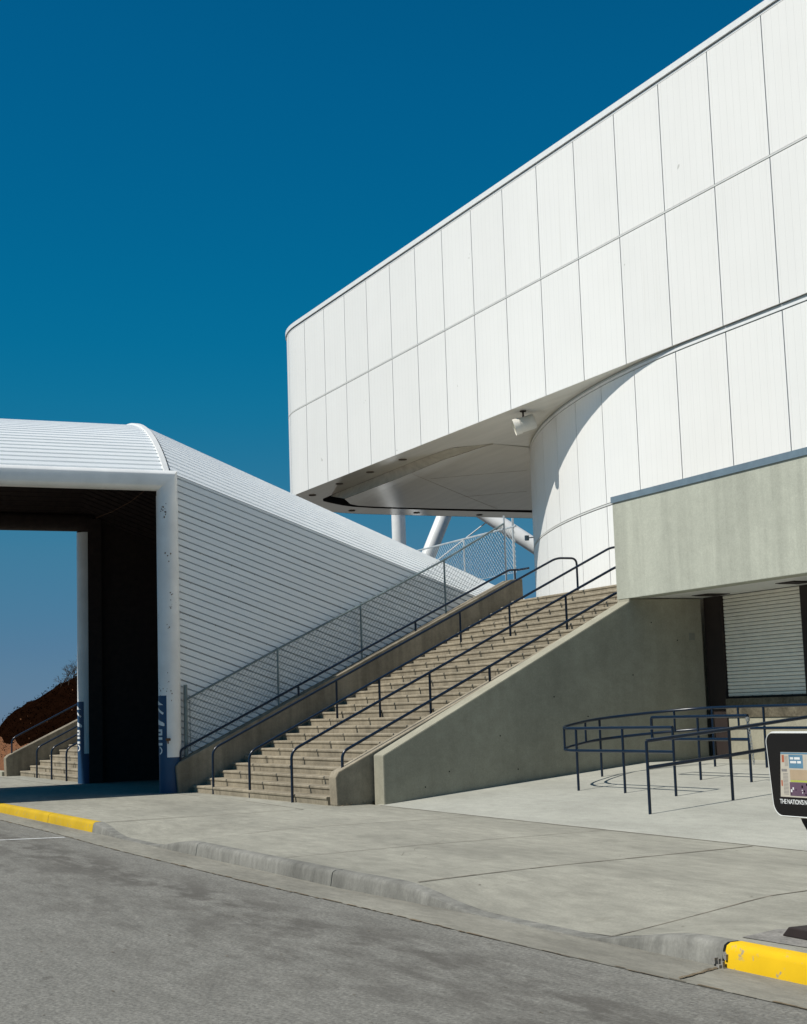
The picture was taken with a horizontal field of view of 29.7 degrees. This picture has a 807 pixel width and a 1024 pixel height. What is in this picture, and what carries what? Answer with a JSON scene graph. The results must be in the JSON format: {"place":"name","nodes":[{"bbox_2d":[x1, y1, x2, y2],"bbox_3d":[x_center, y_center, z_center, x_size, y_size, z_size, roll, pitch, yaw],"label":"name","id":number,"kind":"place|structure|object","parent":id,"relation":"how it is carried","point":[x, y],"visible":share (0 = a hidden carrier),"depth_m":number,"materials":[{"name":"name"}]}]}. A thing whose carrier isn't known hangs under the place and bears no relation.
{"place":"outdoors","nodes":[
{"label":"outdoors","id":0,"kind":"place"},
{"bbox_2d":[0,677,76,770],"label":"hill","id":1,"kind":"structure","parent":0,"point":[52,721],"depth_m":52.15,"materials":[{"name":"brown soil"}]},
{"bbox_2d":[0,670,76,756],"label":"ground cover","id":2,"kind":"object","parent":1,"relation":"on","point":[40,711],"visible":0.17,"depth_m":52.38,"materials":[{"name":"brown plant"}]},
{"bbox_2d":[56,661,76,684],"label":"shrub","id":3,"kind":"object","parent":1,"relation":"on","point":[68,671],"visible":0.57,"depth_m":54.49,"materials":[{"name":"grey plant"}]},
{"bbox_2d":[0,0,763,724],"label":"sky","id":4,"kind":"structure","parent":0,"point":[183,182],"materials":[{"name":"blue"}]},
{"bbox_2d":[0,820,806,1023],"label":"road","id":5,"kind":"structure","parent":0,"point":[188,971],"depth_m":11.22,"materials":[{"name":"grey asphalt"}]},
{"bbox_2d":[4,837,63,839],"bbox_3d":[-5.989,5.174,24.057,1.276,0.001,0.114,-1,-7,-7],"label":"road marking","id":6,"kind":"object","parent":5,"relation":"on","point":[33,838],"visible":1,"depth_m":24.07,"materials":[{"name":"white paint"}]},
{"bbox_2d":[0,813,806,1009],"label":"gutter","id":7,"kind":"object","parent":5,"relation":"on","point":[732,981],"visible":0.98,"depth_m":12.59,"materials":[{"name":"concrete"}]},
{"bbox_2d":[3,820,806,1008],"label":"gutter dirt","id":8,"kind":"structure","parent":7,"relation":"on","point":[702,971],"depth_m":11.97,"materials":[{"name":"brown soil"}]},
{"bbox_2d":[712,952,727,968],"bbox_3d":[2.245,3.105,10.496,0.213,0.139,0.095,1,-8,-19],"label":"kerb rubble","id":9,"kind":"object","parent":7,"relation":"on","point":[717,962],"visible":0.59,"depth_m":10.47,"materials":[{"name":"grey concrete"}]},
{"bbox_2d":[0,776,806,952],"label":"pavement","id":10,"kind":"structure","parent":0,"point":[603,881],"depth_m":16.99,"materials":[{"name":"concrete"}]},
{"bbox_2d":[0,803,52,822],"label":"kerb","id":11,"kind":"structure","parent":10,"relation":"on","point":[29,813],"depth_m":29.32,"materials":[{"name":"yellow paint"}]},
{"bbox_2d":[48,813,100,831],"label":"kerb","id":12,"kind":"structure","parent":10,"relation":"on","point":[83,824],"depth_m":26.17,"materials":[{"name":"yellow paint"}]},
{"bbox_2d":[92,822,205,855],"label":"kerb","id":13,"kind":"structure","parent":10,"relation":"on","point":[185,847],"depth_m":22.22,"materials":[{"name":"grey concrete"}]},
{"bbox_2d":[196,842,342,885],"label":"kerb","id":14,"kind":"structure","parent":10,"relation":"on","point":[306,871],"depth_m":17.79,"materials":[{"name":"grey concrete"}]},
{"bbox_2d":[192,584,711,805],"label":"staircase","id":15,"kind":"structure","parent":10,"relation":"on","point":[321,776],"depth_m":32.04,"materials":[{"name":"concrete"}]},
{"bbox_2d":[212,557,578,793],"bbox_3d":[0.077,3.567,34.755,9.359,5.204,0.054,2,-8,-25],"label":"handrail","id":16,"kind":"object","parent":15,"relation":"on","point":[335,681],"visible":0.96,"depth_m":34.46,"materials":[{"name":"black metal"}]},
{"bbox_2d":[248,546,614,796],"bbox_3d":[1.382,3.287,33.090,10.112,5.246,0.054,2,-8,-25],"label":"handrail","id":17,"kind":"object","parent":15,"relation":"on","point":[402,665],"visible":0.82,"depth_m":32.44,"materials":[{"name":"black metal"}]},
{"bbox_2d":[290,566,615,802],"bbox_3d":[1.772,3.303,30.621,8.715,4.562,0.054,2,-8,-25],"label":"handrail","id":18,"kind":"object","parent":15,"relation":"on","point":[429,676],"visible":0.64,"depth_m":30.01,"materials":[{"name":"black metal"}]},
{"bbox_2d":[341,592,616,767],"bbox_3d":[1.712,3.088,28.809,6.356,3.216,0.054,2,-8,-25],"label":"handrail","id":19,"kind":"object","parent":15,"relation":"on","point":[488,667],"visible":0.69,"depth_m":28.63,"materials":[{"name":"black metal"}]},
{"bbox_2d":[331,869,737,964],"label":"kerb","id":20,"kind":"structure","parent":10,"relation":"on","point":[703,948],"depth_m":12.85,"materials":[{"name":"grey concrete"}]},
{"bbox_2d":[379,759,806,850],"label":"ramp","id":21,"kind":"structure","parent":10,"relation":"on","point":[706,807],"depth_m":23.12,"materials":[{"name":"concrete"}]},
{"bbox_2d":[374,599,708,804],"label":"stair wall","id":22,"kind":"structure","parent":21,"relation":"on","point":[625,656],"depth_m":28.70,"materials":[{"name":"concrete"}]},
{"bbox_2d":[563,703,806,795],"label":"ramp railing","id":23,"kind":"object","parent":21,"relation":"on","point":[673,730],"visible":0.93,"depth_m":25.71,"materials":[{"name":"black metal"}]},
{"bbox_2d":[650,714,752,781],"bbox_3d":[4.852,3.880,24.964,0.051,1.088,2.648,2,-8,-26],"label":"ramp railing","id":24,"kind":"object","parent":21,"relation":"on","point":[698,738],"visible":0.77,"depth_m":24.89,"materials":[{"name":"metal"}]},
{"bbox_2d":[745,717,754,764],"bbox_3d":[5.419,3.570,23.730,0.070,0.743,0.146,2,-8,-25],"label":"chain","id":25,"kind":"object","parent":24,"relation":"hanging from","point":[747,719],"visible":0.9,"depth_m":23.73,"materials":[{"name":"metal"}]},
{"bbox_2d":[645,715,806,813],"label":"ramp railing","id":26,"kind":"object","parent":21,"relation":"on","point":[730,754],"visible":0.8,"depth_m":21.68,"materials":[{"name":"metal"}]},
{"bbox_2d":[703,585,806,759],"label":"loading dock","id":27,"kind":"object","parent":21,"relation":"on","point":[756,649],"visible":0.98,"depth_m":28.79,"materials":[{"name":"metal"}]},
{"bbox_2d":[725,941,806,984],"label":"kerb","id":28,"kind":"structure","parent":10,"relation":"on","point":[772,962],"depth_m":10.11,"materials":[{"name":"yellow paint"}]},
{"bbox_2d":[744,929,806,946],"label":"concrete slab","id":29,"kind":"object","parent":10,"relation":"on","point":[776,935],"visible":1,"depth_m":10.60,"materials":[{"name":"grey concrete"}]},
{"bbox_2d":[766,731,806,939],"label":"newspaper box","id":30,"kind":"object","parent":29,"relation":"on","point":[777,742],"visible":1,"depth_m":10.66,"materials":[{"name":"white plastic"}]},
{"bbox_2d":[766,733,806,816],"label":"door","id":31,"kind":"structure","parent":30,"relation":"in","point":[776,743],"depth_m":10.69,"materials":[{"name":"black plastic"}]},
{"bbox_2d":[780,752,806,797],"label":"newspaper","id":32,"kind":"object","parent":30,"relation":"in","point":[793,774],"visible":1,"depth_m":10.58,"materials":[{"name":"multicoloured paper"}]},
{"bbox_2d":[610,447,806,599],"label":"concrete canopy","id":33,"kind":"object","parent":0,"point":[736,529],"visible":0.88,"depth_m":27.15,"materials":[{"name":"grey concrete"}]},
{"label":"plaza","id":34,"kind":"structure","parent":0,"visible":0},
{"bbox_2d":[4,719,77,775],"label":"parapet wall","id":35,"kind":"structure","parent":34,"relation":"on","point":[23,758],"depth_m":47.68,"materials":[{"name":"grey concrete"}]},
{"bbox_2d":[11,704,76,752],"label":"handrail","id":36,"kind":"object","parent":35,"relation":"on","point":[38,725],"visible":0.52,"depth_m":47.94,"materials":[{"name":"black metal"}]},
{"bbox_2d":[20,744,77,781],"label":"staircase","id":37,"kind":"structure","parent":34,"relation":"on","point":[44,768],"depth_m":45.27,"materials":[{"name":"concrete"}]},
{"bbox_2d":[36,726,76,777],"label":"handrail","id":38,"kind":"object","parent":37,"relation":"on","point":[69,730],"visible":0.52,"depth_m":45.22,"materials":[{"name":"black metal"}]},
{"bbox_2d":[51,734,76,779],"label":"handrail","id":39,"kind":"object","parent":37,"relation":"on","point":[64,741],"visible":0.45,"depth_m":43.54,"materials":[{"name":"black metal"}]},
{"bbox_2d":[65,742,76,780],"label":"handrail","id":40,"kind":"object","parent":37,"relation":"on","point":[69,747],"visible":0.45,"depth_m":42.00,"materials":[{"name":"black metal"}]},
{"bbox_2d":[175,579,522,792],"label":"parapet wall","id":41,"kind":"structure","parent":34,"relation":"on","point":[193,768],"depth_m":35.32,"materials":[{"name":"grey concrete"}]},
{"bbox_2d":[183,515,506,756],"bbox_3d":[-1.174,2.890,36.061,8.397,5.852,0.090,2,-8,-25],"label":"chain link fence","id":42,"kind":"object","parent":41,"relation":"on","point":[186,722],"visible":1,"depth_m":35.92,"materials":[{"name":"metal"}]},
{"bbox_2d":[179,567,528,760],"bbox_3d":[-0.938,3.491,35.698,8.906,4.454,0.449,2,-8,-25],"label":"handrail","id":43,"kind":"object","parent":41,"relation":"on","point":[332,666],"visible":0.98,"depth_m":35.70,"materials":[{"name":"black metal"}]},
{"bbox_2d":[418,518,515,578],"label":"chain link fence","id":44,"kind":"object","parent":41,"relation":"on","point":[499,530],"visible":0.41,"depth_m":40.11,"materials":[{"name":"metal"}]},
{"label":"ground","id":45,"kind":"structure","parent":0,"visible":0},
{"bbox_2d":[0,419,523,792],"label":"entrance portal","id":46,"kind":"object","parent":45,"relation":"on","point":[197,571],"visible":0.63,"depth_m":35.89,"materials":[{"name":"white paint"}]},
{"bbox_2d":[285,0,806,596],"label":"arena building","id":47,"kind":"structure","parent":45,"relation":"on","point":[611,298],"depth_m":41.91,"materials":[{"name":"white metal"}]},
{"bbox_2d":[391,515,533,559],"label":"roof truss","id":48,"kind":"object","parent":47,"relation":"attached to","point":[438,530],"visible":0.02,"depth_m":81.83,"materials":[{"name":"white metal"}]},
{"bbox_2d":[511,410,536,434],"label":"floodlight","id":49,"kind":"object","parent":47,"relation":"hanging from","point":[522,424],"visible":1,"depth_m":45.64,"materials":[{"name":"white metal"}]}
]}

